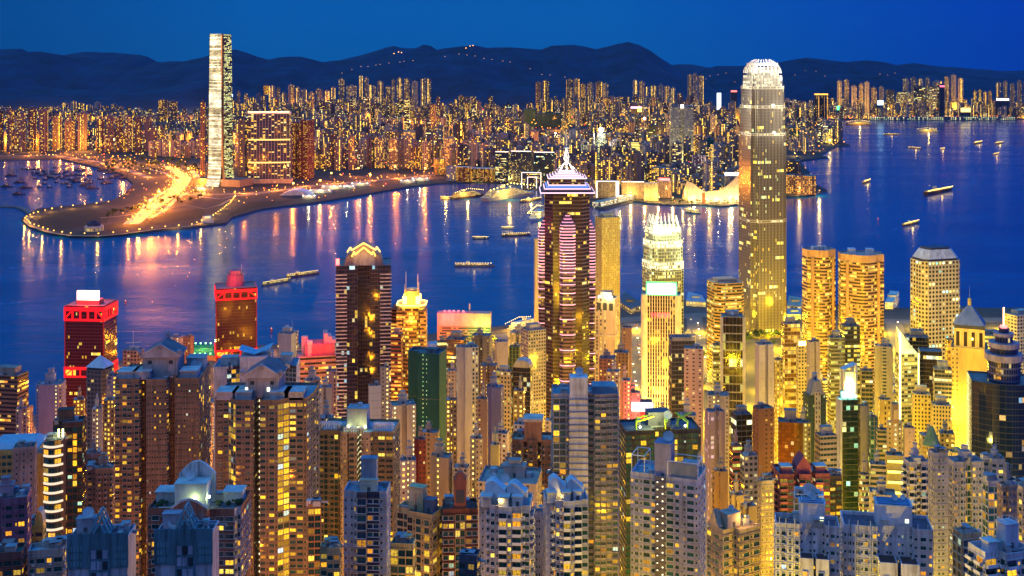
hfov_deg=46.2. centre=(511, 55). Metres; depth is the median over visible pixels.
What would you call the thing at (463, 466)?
old building
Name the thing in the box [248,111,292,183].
curved tower
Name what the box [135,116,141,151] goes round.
tower block
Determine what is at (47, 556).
apartment tower
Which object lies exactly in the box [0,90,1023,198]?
distant city
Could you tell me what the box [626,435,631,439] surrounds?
window
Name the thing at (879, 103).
lit sign
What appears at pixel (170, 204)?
slip road
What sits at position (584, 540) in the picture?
window
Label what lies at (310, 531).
window
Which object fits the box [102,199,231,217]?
park path
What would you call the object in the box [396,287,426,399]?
crowned tower
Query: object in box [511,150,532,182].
waterfront block
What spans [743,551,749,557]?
window
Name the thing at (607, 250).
hotel
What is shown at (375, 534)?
window
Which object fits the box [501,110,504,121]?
tower block
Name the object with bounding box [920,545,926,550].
window
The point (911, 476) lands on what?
window
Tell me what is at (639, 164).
city block
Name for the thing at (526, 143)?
city block
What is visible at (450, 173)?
tower block
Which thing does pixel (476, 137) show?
city block
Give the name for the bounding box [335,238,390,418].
ribbed tower
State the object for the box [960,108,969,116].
lit sign
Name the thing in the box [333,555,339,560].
window
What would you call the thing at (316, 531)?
window
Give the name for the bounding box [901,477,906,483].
window
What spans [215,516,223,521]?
window
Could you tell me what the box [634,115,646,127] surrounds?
tower block
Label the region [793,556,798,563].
window
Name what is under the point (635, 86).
tower block
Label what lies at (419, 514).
apartment tower
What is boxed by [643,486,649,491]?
window
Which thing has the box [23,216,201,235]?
promenade
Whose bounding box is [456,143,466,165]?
city block
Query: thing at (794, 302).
ferry pier
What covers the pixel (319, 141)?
tower block
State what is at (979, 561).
window
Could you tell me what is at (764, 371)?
office tower
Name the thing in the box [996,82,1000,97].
tower block
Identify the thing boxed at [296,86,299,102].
tower block
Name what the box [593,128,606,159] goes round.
stacked tower
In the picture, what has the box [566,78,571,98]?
tower block
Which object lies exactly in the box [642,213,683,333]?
crown tower
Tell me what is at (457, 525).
window
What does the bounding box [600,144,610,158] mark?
city block
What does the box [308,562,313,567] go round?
window
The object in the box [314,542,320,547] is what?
window
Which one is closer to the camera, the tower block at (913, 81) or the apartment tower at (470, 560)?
the apartment tower at (470, 560)
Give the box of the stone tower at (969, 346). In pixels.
[951,287,987,447]
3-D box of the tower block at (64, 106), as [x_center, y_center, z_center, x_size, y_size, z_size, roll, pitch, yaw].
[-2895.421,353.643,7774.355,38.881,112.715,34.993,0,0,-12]
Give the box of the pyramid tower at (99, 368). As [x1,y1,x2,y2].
[86,355,113,451]
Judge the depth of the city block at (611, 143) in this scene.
4320.32 m
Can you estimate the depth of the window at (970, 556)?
397.55 m
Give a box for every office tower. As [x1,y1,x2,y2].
[0,364,27,435]
[123,339,143,366]
[278,326,295,357]
[391,304,397,332]
[391,328,402,400]
[445,330,467,368]
[496,365,512,456]
[509,343,519,368]
[513,357,532,413]
[521,322,545,431]
[594,290,618,380]
[669,334,694,417]
[684,343,702,457]
[704,405,724,521]
[707,276,743,383]
[720,284,745,483]
[731,404,751,451]
[755,340,773,406]
[778,404,802,462]
[781,317,799,416]
[796,341,805,417]
[803,372,825,462]
[815,424,836,469]
[827,330,844,433]
[836,390,857,510]
[840,318,859,403]
[860,366,872,414]
[895,326,918,452]
[904,328,928,352]
[918,347,941,400]
[933,360,951,429]
[985,329,994,348]
[1005,308,1023,373]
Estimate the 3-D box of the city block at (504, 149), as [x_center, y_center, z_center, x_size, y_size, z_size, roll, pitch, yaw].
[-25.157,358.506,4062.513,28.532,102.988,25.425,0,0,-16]
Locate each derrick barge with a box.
[0,177,12,186]
[12,187,25,194]
[78,177,90,185]
[86,180,98,188]
[101,174,112,183]
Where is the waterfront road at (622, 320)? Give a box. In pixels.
[273,313,1002,357]
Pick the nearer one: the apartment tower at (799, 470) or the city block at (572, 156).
the apartment tower at (799, 470)
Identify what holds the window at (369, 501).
in the apartment tower at (367, 522)
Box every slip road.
[138,168,176,214]
[148,192,195,217]
[199,194,255,198]
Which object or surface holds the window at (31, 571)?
in the apartment tower at (47, 556)
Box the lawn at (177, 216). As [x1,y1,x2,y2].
[104,208,204,231]
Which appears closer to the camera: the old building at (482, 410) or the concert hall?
the old building at (482, 410)
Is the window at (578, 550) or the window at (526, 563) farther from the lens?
the window at (578, 550)
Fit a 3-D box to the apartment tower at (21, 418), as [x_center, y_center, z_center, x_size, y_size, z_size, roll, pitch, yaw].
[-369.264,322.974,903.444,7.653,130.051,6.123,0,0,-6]
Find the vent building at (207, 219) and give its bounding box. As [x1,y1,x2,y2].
[201,215,213,222]
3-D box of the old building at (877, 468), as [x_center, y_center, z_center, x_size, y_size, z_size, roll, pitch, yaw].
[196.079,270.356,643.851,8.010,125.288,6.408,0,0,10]
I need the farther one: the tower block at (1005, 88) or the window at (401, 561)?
the tower block at (1005, 88)
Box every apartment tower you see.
[0,472,31,575]
[0,524,27,575]
[13,439,36,514]
[16,398,26,433]
[28,533,66,575]
[31,506,46,542]
[36,368,65,435]
[37,448,43,519]
[43,425,67,536]
[53,407,86,575]
[67,506,136,575]
[73,387,84,415]
[86,439,102,506]
[86,452,114,524]
[92,394,102,449]
[107,371,117,396]
[115,330,210,575]
[147,460,251,575]
[154,501,226,575]
[169,333,182,344]
[183,334,193,362]
[213,342,299,469]
[215,349,319,575]
[303,366,321,384]
[306,489,327,575]
[320,377,331,414]
[320,402,399,575]
[320,536,343,575]
[326,366,336,417]
[344,455,390,575]
[368,380,380,418]
[380,363,388,418]
[390,390,415,456]
[390,531,416,575]
[396,483,441,575]
[437,336,446,396]
[442,470,477,575]
[447,361,455,396]
[458,532,486,575]
[471,324,491,395]
[477,473,535,575]
[480,356,497,396]
[487,372,503,464]
[495,338,507,367]
[511,413,550,507]
[513,375,524,423]
[513,418,523,431]
[535,505,542,575]
[540,473,587,575]
[551,367,618,575]
[599,349,615,380]
[606,359,619,418]
[614,341,628,378]
[619,407,700,575]
[620,365,630,418]
[622,324,631,384]
[630,377,639,418]
[630,431,706,575]
[706,504,759,575]
[707,383,728,505]
[712,341,719,390]
[752,402,773,476]
[754,465,777,575]
[769,450,829,515]
[773,493,840,575]
[774,356,782,463]
[790,479,823,510]
[806,338,819,389]
[827,460,841,525]
[840,494,932,575]
[858,401,868,510]
[868,412,877,472]
[874,337,892,415]
[876,424,886,460]
[878,395,890,427]
[887,402,901,451]
[901,434,927,516]
[903,422,914,456]
[912,384,930,448]
[928,443,948,575]
[931,395,950,436]
[945,337,953,366]
[948,444,983,575]
[952,517,980,575]
[965,515,1023,575]
[980,441,1004,480]
[982,470,1001,537]
[997,462,1017,520]
[1015,477,1023,543]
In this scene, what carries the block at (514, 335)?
on the hillside ground at (899, 313)
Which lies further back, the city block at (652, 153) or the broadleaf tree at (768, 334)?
the city block at (652, 153)
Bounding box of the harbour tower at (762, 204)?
[739,59,785,338]
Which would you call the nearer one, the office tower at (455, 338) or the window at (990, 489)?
the window at (990, 489)
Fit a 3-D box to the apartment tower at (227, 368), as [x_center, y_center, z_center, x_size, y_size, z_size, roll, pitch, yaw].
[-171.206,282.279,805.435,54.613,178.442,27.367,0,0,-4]
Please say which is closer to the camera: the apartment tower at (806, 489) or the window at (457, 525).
the window at (457, 525)
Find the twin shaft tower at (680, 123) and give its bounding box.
[664,104,692,165]
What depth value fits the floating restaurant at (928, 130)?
6528.61 m
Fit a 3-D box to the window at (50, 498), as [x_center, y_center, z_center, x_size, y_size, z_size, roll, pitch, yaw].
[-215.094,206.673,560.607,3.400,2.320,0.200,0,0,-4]
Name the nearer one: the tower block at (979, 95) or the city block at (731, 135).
the city block at (731, 135)
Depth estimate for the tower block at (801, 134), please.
5666.96 m
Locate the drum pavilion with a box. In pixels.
[85,220,103,231]
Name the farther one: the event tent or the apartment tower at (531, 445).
the event tent
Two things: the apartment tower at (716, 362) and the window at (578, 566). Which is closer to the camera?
the window at (578, 566)
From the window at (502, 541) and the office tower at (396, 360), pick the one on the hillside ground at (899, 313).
the office tower at (396, 360)
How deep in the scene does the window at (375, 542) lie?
440.80 m
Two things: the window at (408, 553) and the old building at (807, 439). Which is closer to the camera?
the window at (408, 553)
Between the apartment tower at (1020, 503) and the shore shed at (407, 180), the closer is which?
the apartment tower at (1020, 503)
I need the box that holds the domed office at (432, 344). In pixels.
[427,341,436,346]
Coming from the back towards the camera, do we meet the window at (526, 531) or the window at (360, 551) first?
the window at (526, 531)
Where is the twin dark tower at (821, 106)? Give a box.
[814,94,827,126]
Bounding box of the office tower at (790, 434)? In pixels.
[778,404,802,462]
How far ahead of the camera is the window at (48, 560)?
396.29 m
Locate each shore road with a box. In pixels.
[19,155,152,177]
[163,174,434,194]
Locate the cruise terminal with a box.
[870,117,1014,119]
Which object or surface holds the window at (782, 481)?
in the apartment tower at (799, 470)
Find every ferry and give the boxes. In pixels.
[261,278,291,285]
[286,270,319,277]
[454,261,493,266]
[472,236,489,238]
[501,232,530,236]
[685,208,700,213]
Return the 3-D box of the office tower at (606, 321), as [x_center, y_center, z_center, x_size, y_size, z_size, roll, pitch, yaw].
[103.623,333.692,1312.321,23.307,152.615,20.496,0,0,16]
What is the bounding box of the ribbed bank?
[641,282,680,408]
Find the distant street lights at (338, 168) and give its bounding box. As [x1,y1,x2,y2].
[13,115,1023,217]
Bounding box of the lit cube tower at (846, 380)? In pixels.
[839,362,857,397]
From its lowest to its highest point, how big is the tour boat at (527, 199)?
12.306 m
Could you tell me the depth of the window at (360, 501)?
440.37 m
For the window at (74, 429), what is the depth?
586.75 m
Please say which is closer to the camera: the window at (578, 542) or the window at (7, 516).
the window at (7, 516)
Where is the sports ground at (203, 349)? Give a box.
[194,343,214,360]
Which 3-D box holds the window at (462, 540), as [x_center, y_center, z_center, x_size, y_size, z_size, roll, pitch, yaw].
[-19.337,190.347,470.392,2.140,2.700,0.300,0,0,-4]
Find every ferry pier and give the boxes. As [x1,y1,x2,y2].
[620,292,640,313]
[686,291,705,306]
[787,296,801,307]
[787,308,800,319]
[885,291,898,308]
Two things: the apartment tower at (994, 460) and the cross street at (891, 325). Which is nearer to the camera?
the apartment tower at (994, 460)
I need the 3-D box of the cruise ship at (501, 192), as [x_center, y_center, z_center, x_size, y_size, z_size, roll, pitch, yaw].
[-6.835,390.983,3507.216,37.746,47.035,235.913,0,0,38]
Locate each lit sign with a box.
[631,106,641,116]
[717,93,720,108]
[730,90,736,106]
[877,100,882,116]
[939,85,943,116]
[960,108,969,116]
[995,98,1008,116]
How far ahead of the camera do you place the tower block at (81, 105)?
7770.81 m
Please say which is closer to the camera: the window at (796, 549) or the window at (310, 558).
the window at (796, 549)
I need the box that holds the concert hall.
[683,174,738,201]
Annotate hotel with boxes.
[437,303,490,341]
[534,238,537,321]
[595,213,619,344]
[692,155,705,173]
[786,173,815,194]
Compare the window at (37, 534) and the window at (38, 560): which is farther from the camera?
the window at (37, 534)
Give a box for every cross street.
[492,336,507,345]
[625,323,640,398]
[686,316,711,391]
[885,320,904,377]
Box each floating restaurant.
[845,120,870,124]
[916,128,937,131]
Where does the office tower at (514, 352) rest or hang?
on the hillside ground at (899, 313)
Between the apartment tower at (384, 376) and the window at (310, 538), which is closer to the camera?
the window at (310, 538)
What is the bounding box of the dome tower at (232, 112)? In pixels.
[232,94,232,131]
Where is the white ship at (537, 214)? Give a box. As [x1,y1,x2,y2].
[529,205,543,221]
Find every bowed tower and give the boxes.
[802,245,835,378]
[838,247,883,392]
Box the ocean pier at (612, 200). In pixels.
[592,194,633,207]
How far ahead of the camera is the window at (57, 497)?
561.73 m
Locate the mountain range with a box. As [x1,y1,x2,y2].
[0,42,797,113]
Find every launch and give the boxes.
[902,220,918,225]
[923,186,952,194]
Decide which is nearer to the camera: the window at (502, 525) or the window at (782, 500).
the window at (502, 525)
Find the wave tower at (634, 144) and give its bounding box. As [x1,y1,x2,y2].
[630,141,639,150]
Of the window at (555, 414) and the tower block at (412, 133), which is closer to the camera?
the window at (555, 414)
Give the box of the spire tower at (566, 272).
[538,129,595,417]
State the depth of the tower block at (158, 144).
4926.61 m
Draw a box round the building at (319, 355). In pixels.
[296,330,335,381]
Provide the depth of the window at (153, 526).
427.97 m
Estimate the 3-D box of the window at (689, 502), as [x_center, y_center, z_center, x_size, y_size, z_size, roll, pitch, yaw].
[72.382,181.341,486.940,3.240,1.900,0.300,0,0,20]
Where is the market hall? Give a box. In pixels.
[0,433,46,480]
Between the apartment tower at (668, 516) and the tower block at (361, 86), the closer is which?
the apartment tower at (668, 516)
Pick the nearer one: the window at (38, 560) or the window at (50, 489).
the window at (38, 560)
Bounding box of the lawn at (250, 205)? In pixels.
[227,199,297,215]
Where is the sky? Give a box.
[0,0,1023,70]
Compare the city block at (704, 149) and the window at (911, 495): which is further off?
the city block at (704, 149)
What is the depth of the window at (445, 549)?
470.03 m
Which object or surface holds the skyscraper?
on the shore ground at (138, 194)
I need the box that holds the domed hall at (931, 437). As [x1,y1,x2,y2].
[922,426,940,458]
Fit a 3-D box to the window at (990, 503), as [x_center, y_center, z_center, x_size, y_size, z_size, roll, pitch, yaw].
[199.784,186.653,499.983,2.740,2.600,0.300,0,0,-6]
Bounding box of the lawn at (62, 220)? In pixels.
[38,209,106,230]
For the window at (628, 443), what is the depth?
640.10 m
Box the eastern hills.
[697,58,1023,107]
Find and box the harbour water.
[0,120,1023,414]
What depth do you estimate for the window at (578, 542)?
456.35 m
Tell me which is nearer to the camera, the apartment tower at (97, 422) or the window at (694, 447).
the window at (694, 447)
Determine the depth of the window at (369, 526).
440.90 m
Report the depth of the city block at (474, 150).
4131.05 m
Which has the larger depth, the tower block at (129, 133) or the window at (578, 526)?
the tower block at (129, 133)
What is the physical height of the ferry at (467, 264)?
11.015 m
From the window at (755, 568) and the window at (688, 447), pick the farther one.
the window at (688, 447)
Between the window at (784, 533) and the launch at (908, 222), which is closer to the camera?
the window at (784, 533)
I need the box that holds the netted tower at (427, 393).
[408,346,446,451]
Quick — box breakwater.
[0,205,31,213]
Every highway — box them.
[123,166,191,223]
[187,169,205,193]
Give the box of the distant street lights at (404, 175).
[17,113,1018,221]
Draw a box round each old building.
[104,385,114,461]
[320,400,333,428]
[400,440,415,503]
[414,426,425,483]
[422,421,439,495]
[430,438,452,505]
[446,383,456,465]
[453,452,469,497]
[470,421,482,507]
[477,383,487,469]
[478,457,541,548]
[490,426,499,465]
[492,422,508,464]
[500,449,509,465]
[545,410,550,431]
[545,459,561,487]
[678,398,695,421]
[696,453,706,575]
[712,456,727,509]
[729,473,744,510]
[730,428,741,491]
[740,438,757,504]
[740,490,756,522]
[800,407,810,462]
[859,453,868,511]
[869,450,885,487]
[869,474,895,511]
[919,424,929,455]
[938,421,954,455]
[949,446,960,455]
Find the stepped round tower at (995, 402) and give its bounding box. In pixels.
[967,307,1023,480]
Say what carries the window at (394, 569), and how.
in the apartment tower at (403, 551)
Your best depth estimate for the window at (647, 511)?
494.03 m
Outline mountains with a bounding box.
[0,45,1023,78]
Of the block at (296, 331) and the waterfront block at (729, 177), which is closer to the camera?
the block at (296, 331)
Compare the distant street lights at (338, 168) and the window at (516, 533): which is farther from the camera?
the distant street lights at (338, 168)
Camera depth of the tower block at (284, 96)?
8269.71 m
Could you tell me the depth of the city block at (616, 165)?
3685.70 m
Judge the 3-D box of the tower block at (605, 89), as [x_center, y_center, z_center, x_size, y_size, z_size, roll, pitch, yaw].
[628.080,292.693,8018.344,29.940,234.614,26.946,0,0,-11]
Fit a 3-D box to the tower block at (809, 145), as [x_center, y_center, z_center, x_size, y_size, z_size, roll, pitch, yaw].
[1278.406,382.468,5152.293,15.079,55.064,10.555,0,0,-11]
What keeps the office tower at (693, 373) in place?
on the hillside ground at (899, 313)
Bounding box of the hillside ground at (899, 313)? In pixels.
[33,300,1023,462]
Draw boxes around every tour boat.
[440,196,451,199]
[519,197,541,201]
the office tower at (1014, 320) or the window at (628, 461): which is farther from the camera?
the office tower at (1014, 320)
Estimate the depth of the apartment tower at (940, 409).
942.09 m
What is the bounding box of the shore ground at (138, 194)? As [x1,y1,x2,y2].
[0,116,1023,236]
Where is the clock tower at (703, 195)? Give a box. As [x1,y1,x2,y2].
[702,188,704,203]
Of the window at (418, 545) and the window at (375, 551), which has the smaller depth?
the window at (375, 551)
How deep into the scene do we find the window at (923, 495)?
560.49 m
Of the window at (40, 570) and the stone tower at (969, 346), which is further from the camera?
the stone tower at (969, 346)
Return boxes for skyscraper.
[194,34,252,186]
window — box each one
[3,560,11,566]
[4,570,11,575]
[5,505,11,510]
[5,514,11,519]
[5,522,11,527]
[5,531,11,536]
[12,560,20,566]
[12,569,20,575]
[18,504,24,509]
[18,513,24,518]
[18,521,24,526]
[18,529,24,534]
[29,559,34,566]
[29,568,34,575]
[34,532,42,537]
[35,558,44,564]
[35,567,44,573]
[46,557,51,564]
[46,567,51,572]
[48,441,54,445]
[48,450,54,454]
[48,459,54,463]
[48,468,54,472]
[48,477,54,481]
[48,487,54,491]
[48,496,54,500]
[48,505,54,509]
[48,514,54,518]
[48,523,54,528]
[53,426,57,431]
[53,556,62,562]
[53,566,62,572]
[54,522,60,527]
[55,449,60,454]
[55,458,60,463]
[55,467,60,472]
[55,476,60,481]
[55,494,60,500]
[55,504,60,509]
[55,513,60,518]
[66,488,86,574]
[72,427,76,432]
[72,433,76,438]
[72,440,76,445]
[72,447,76,452]
[72,454,76,459]
[72,460,76,466]
[72,467,76,472]
[72,474,76,479]
[72,481,76,486]
[72,487,76,493]
[94,501,114,523]
[115,380,210,575]
[148,541,250,575]
[151,515,159,520]
[151,524,158,529]
[215,399,319,575]
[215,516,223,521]
[219,551,223,556]
[225,516,233,521]
[225,525,233,530]
[225,534,233,538]
[225,543,233,547]
[225,551,233,556]
[283,403,289,408]
[283,409,289,414]
[283,415,289,420]
[308,509,314,514]
[308,516,313,521]
[308,522,313,527]
[308,529,314,534]
[308,536,313,541]
[308,542,313,547]
[308,549,314,554]
[308,556,313,561]
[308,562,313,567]
[308,569,314,574]
[314,509,320,514]
[314,515,320,520]
[314,522,320,527]
[314,529,320,534]
[314,535,320,540]
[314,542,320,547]
[314,549,319,554]
[314,555,319,560]
[314,562,319,567]
[314,569,319,574]
[320,441,399,573]
[320,562,326,567]
[320,570,326,575]
[327,555,332,560]
[327,563,332,568]
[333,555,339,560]
[333,563,339,568]
[344,539,390,575]
[356,498,366,505]
[356,507,366,513]
[356,523,366,530]
[356,532,366,538]
[356,548,366,555]
[357,515,366,522]
[357,540,366,547]
[367,499,372,503]
[367,507,372,512]
[367,515,372,520]
[367,524,372,528]
[367,532,372,536]
[367,540,372,545]
[367,548,372,553]
[373,499,378,503]
[373,507,378,512]
[373,515,378,520]
[373,524,378,528]
[373,532,378,537]
[373,540,378,545]
[373,549,378,553]
[390,549,397,556]
[390,558,397,564]
[390,566,397,572]
[396,512,402,519]
[397,520,402,526]
[398,550,404,556]
[398,558,405,565]
[398,566,405,573]
[405,550,412,557]
[405,558,412,565]
[405,566,412,573]
[407,517,412,523]
[407,524,412,531]
[415,518,420,525]
[415,526,420,532]
[415,533,420,540]
[416,541,420,548]
[416,549,420,555]
[416,556,420,563]
[416,564,420,570]
[423,527,429,534]
[423,550,429,557]
[424,520,429,526]
[424,535,429,541]
[424,543,429,549]
[424,558,429,564]
[424,565,429,572]
[442,554,458,575]
[443,547,447,552]
[449,531,453,536]
[455,515,459,521]
[455,522,459,529]
[455,530,459,536]
[455,538,459,544]
[455,546,459,552]
[456,490,463,502]
[459,563,465,569]
[460,514,464,521]
[460,522,464,528]
[460,530,464,536]
[460,538,464,544]
[466,515,471,519]
[466,523,471,527]
[466,531,471,535]
[466,539,471,543]
[467,563,474,570]
[482,558,535,575]
[498,513,506,521]
[498,522,506,529]
[498,530,506,537]
[498,538,506,545]
[498,546,506,553]
[498,554,506,561]
[498,562,506,569]
[512,513,520,521]
[512,521,520,529]
[512,530,520,537]
[512,538,520,545]
[512,546,520,553]
[512,554,520,561]
[512,562,520,569]
[512,570,520,575]
[522,513,529,517]
[522,529,528,533]
[522,545,529,550]
[522,553,529,558]
[522,561,529,566]
[524,456,550,507]
[543,548,587,575]
[551,419,618,575]
[553,399,559,403]
[553,405,559,410]
[553,412,559,416]
[553,418,559,422]
[559,405,565,410]
[560,399,565,403]
[560,412,565,416]
[560,418,565,422]
[563,508,570,515]
[563,516,570,523]
[563,524,570,531]
[563,532,570,539]
[563,540,570,547]
[563,548,570,555]
[563,556,570,563]
[575,507,581,514]
[575,515,581,522]
[575,523,581,530]
[575,531,581,538]
[575,539,581,546]
[575,547,581,554]
[575,555,581,562]
[582,506,587,510]
[582,514,587,518]
[582,522,587,526]
[582,530,587,534]
[582,538,587,542]
[582,546,587,550]
[582,554,587,558]
[619,443,700,575]
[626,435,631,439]
[626,441,631,445]
[626,447,631,451]
[631,515,705,575]
[635,435,640,439]
[635,441,640,445]
[641,435,646,439]
[641,441,646,445]
[643,479,649,484]
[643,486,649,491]
[643,494,649,498]
[643,501,649,506]
[643,508,649,513]
[643,516,649,520]
[649,434,654,439]
[666,483,673,487]
[666,490,673,495]
[666,497,673,502]
[666,505,673,510]
[666,512,673,517]
[666,519,673,524]
[678,433,683,438]
[678,439,683,444]
[678,445,683,449]
[686,433,691,437]
[686,439,691,443]
[686,445,691,449]
[686,485,693,490]
[686,500,693,505]
[686,515,693,520]
[686,522,693,527]
[687,493,693,497]
[687,507,693,512]
[692,433,697,437]
[692,439,697,443]
[692,445,697,449]
[723,536,728,542]
[723,544,728,550]
[723,552,729,558]
[723,561,729,567]
[723,569,728,575]
[743,535,749,541]
[743,543,749,549]
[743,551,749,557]
[743,559,749,566]
[743,568,749,574]
[753,532,759,538]
[753,540,759,546]
[753,548,759,554]
[753,557,759,563]
[753,565,759,571]
[773,549,840,575]
[780,479,787,484]
[780,485,787,491]
[780,492,787,497]
[780,498,787,503]
[780,504,787,510]
[781,530,786,537]
[781,539,786,545]
[781,547,786,554]
[781,556,786,562]
[788,479,793,483]
[793,540,798,546]
[793,548,798,554]
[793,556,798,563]
[799,479,805,485]
[802,571,807,575]
[816,479,823,484]
[816,485,823,490]
[840,552,931,575]
[901,463,906,470]
[901,470,906,476]
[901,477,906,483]
[901,483,906,489]
[909,467,914,473]
[909,474,914,479]
[909,480,914,485]
[909,486,914,492]
[909,493,914,498]
[920,537,926,543]
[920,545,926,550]
[920,554,926,560]
[920,562,926,567]
[921,492,926,498]
[921,505,926,511]
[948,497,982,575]
[963,540,970,547]
[965,550,973,560]
[965,560,973,569]
[965,569,973,575]
[973,555,982,565]
[973,565,982,575]
[986,559,998,568]
[986,568,998,575]
[988,486,993,492]
[988,494,993,499]
[988,501,993,506]
[988,508,993,514]
[988,515,993,521]
[988,522,993,528]
[988,530,993,535]
[997,568,1004,575]
[998,558,1004,568]
[1007,560,1019,570]
[1007,570,1019,575]
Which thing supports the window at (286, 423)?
in the apartment tower at (267, 434)
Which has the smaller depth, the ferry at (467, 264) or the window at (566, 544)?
the window at (566, 544)
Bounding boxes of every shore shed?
[302,194,317,198]
[309,189,332,192]
[321,185,347,188]
[340,185,356,188]
[350,182,370,185]
[400,179,415,182]
[411,178,429,180]
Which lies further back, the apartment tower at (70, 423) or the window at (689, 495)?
the apartment tower at (70, 423)
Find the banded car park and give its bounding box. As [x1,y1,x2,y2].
[885,448,903,497]
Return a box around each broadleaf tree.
[763,331,771,340]
[772,329,780,337]
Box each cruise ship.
[450,188,483,199]
[480,183,533,201]
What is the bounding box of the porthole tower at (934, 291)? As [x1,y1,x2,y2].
[910,245,959,359]
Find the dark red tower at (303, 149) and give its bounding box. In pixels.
[292,119,313,178]
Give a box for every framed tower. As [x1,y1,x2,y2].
[64,290,117,415]
[214,264,256,363]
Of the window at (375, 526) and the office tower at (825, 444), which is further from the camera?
the office tower at (825, 444)
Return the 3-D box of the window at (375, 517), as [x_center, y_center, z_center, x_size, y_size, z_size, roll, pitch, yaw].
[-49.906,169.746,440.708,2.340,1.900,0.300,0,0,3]
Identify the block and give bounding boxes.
[0,109,3,150]
[6,107,14,151]
[17,111,25,150]
[28,107,36,150]
[28,404,32,432]
[39,108,47,151]
[52,114,61,149]
[62,102,67,111]
[65,119,74,149]
[70,100,75,109]
[78,102,84,109]
[78,112,86,149]
[86,104,92,110]
[94,101,100,108]
[97,117,104,151]
[106,115,113,151]
[111,103,116,110]
[116,116,122,151]
[126,115,132,151]
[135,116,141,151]
[144,117,151,151]
[149,140,153,155]
[155,139,160,155]
[158,98,167,122]
[162,141,167,155]
[169,100,176,121]
[169,140,173,155]
[176,139,180,147]
[182,142,187,155]
[189,140,194,155]
[196,138,199,151]
[200,100,204,176]
[210,398,212,428]
[210,429,212,467]
[238,116,247,175]
[263,85,268,94]
[269,85,274,100]
[276,87,280,97]
[278,325,297,350]
[282,92,286,105]
[288,84,293,103]
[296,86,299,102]
[302,89,306,102]
[308,91,313,108]
[314,152,319,168]
[315,137,321,147]
[316,88,321,105]
[320,153,325,168]
[322,136,328,147]
[324,90,328,100]
[331,87,334,99]
[339,78,343,104]
[346,85,356,105]
[359,75,362,98]
[365,77,367,96]
[369,84,371,97]
[373,85,375,98]
[375,136,385,167]
[377,80,383,102]
[386,86,389,104]
[392,79,394,111]
[397,77,401,98]
[403,130,415,139]
[403,134,412,168]
[404,78,409,99]
[404,98,409,129]
[412,80,417,109]
[421,78,430,106]
[430,102,435,127]
[434,157,445,174]
[445,136,453,166]
[446,166,455,180]
[450,143,458,149]
[456,119,466,143]
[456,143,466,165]
[456,166,471,181]
[469,141,479,167]
[471,167,494,181]
[472,134,480,159]
[481,141,490,166]
[482,147,491,166]
[495,151,509,182]
[499,132,507,150]
[500,147,509,150]
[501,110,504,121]
[501,138,510,147]
[507,132,512,139]
[508,323,522,356]
[509,139,516,150]
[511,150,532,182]
[513,145,524,149]
[521,171,541,187]
[522,139,531,150]
[524,108,535,127]
[530,143,541,171]
[534,151,555,182]
[536,81,540,102]
[537,112,560,127]
[538,136,547,145]
[543,80,548,101]
[544,143,552,150]
[549,145,559,151]
[556,148,563,158]
[556,157,565,170]
[558,135,568,145]
[565,153,576,162]
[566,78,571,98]
[569,129,577,147]
[574,78,578,98]
[581,83,584,97]
[581,143,589,150]
[582,130,590,140]
[587,82,593,98]
[587,150,596,186]
[587,162,594,179]
[589,144,597,153]
[596,81,601,101]
[596,180,618,197]
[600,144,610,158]
[603,157,611,179]
[604,82,607,97]
[609,139,615,146]
[609,153,620,188]
[619,132,633,137]
[621,181,643,198]
[629,148,638,165]
[633,79,637,95]
[633,151,644,181]
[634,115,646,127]
[639,80,643,96]
[643,144,653,163]
[644,182,657,200]
[646,86,648,96]
[646,155,647,179]
[648,123,655,137]
[648,150,657,181]
[651,85,656,102]
[652,166,663,181]
[657,178,671,197]
[659,84,662,100]
[665,85,668,104]
[665,112,668,132]
[666,168,676,179]
[671,87,674,103]
[672,140,681,163]
[682,175,689,184]
[683,136,690,162]
[685,329,695,342]
[687,74,691,95]
[693,73,697,99]
[693,136,695,152]
[695,135,704,152]
[697,140,706,154]
[699,75,703,104]
[700,145,709,158]
[703,159,713,191]
[705,137,713,159]
[717,175,723,187]
[718,143,724,162]
[723,130,731,141]
[724,172,738,186]
[728,133,737,142]
[786,159,799,173]
[787,126,798,141]
[789,138,791,150]
[793,136,796,151]
[798,138,801,150]
[799,131,803,142]
[803,137,806,151]
[805,130,808,142]
[808,139,811,151]
[813,139,815,150]
[815,131,817,142]
[820,370,826,400]
[825,132,827,142]
[837,80,841,105]
[844,79,848,106]
[851,85,856,105]
[859,83,862,102]
[865,81,868,112]
[871,87,876,107]
[879,86,883,100]
[886,89,893,108]
[896,91,911,105]
[903,78,908,91]
[911,77,915,101]
[914,85,924,102]
[918,78,922,85]
[925,77,929,104]
[927,86,935,109]
[932,80,941,109]
[937,84,944,110]
[944,76,948,103]
[951,74,955,101]
[958,77,962,102]
[973,90,976,108]
[978,89,981,101]
[983,91,986,104]
[988,90,991,107]
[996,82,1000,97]
[1003,80,1007,97]
[1010,83,1014,107]
[1017,80,1021,104]
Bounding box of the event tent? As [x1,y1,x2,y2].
[279,188,313,195]
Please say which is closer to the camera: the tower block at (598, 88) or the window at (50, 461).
the window at (50, 461)

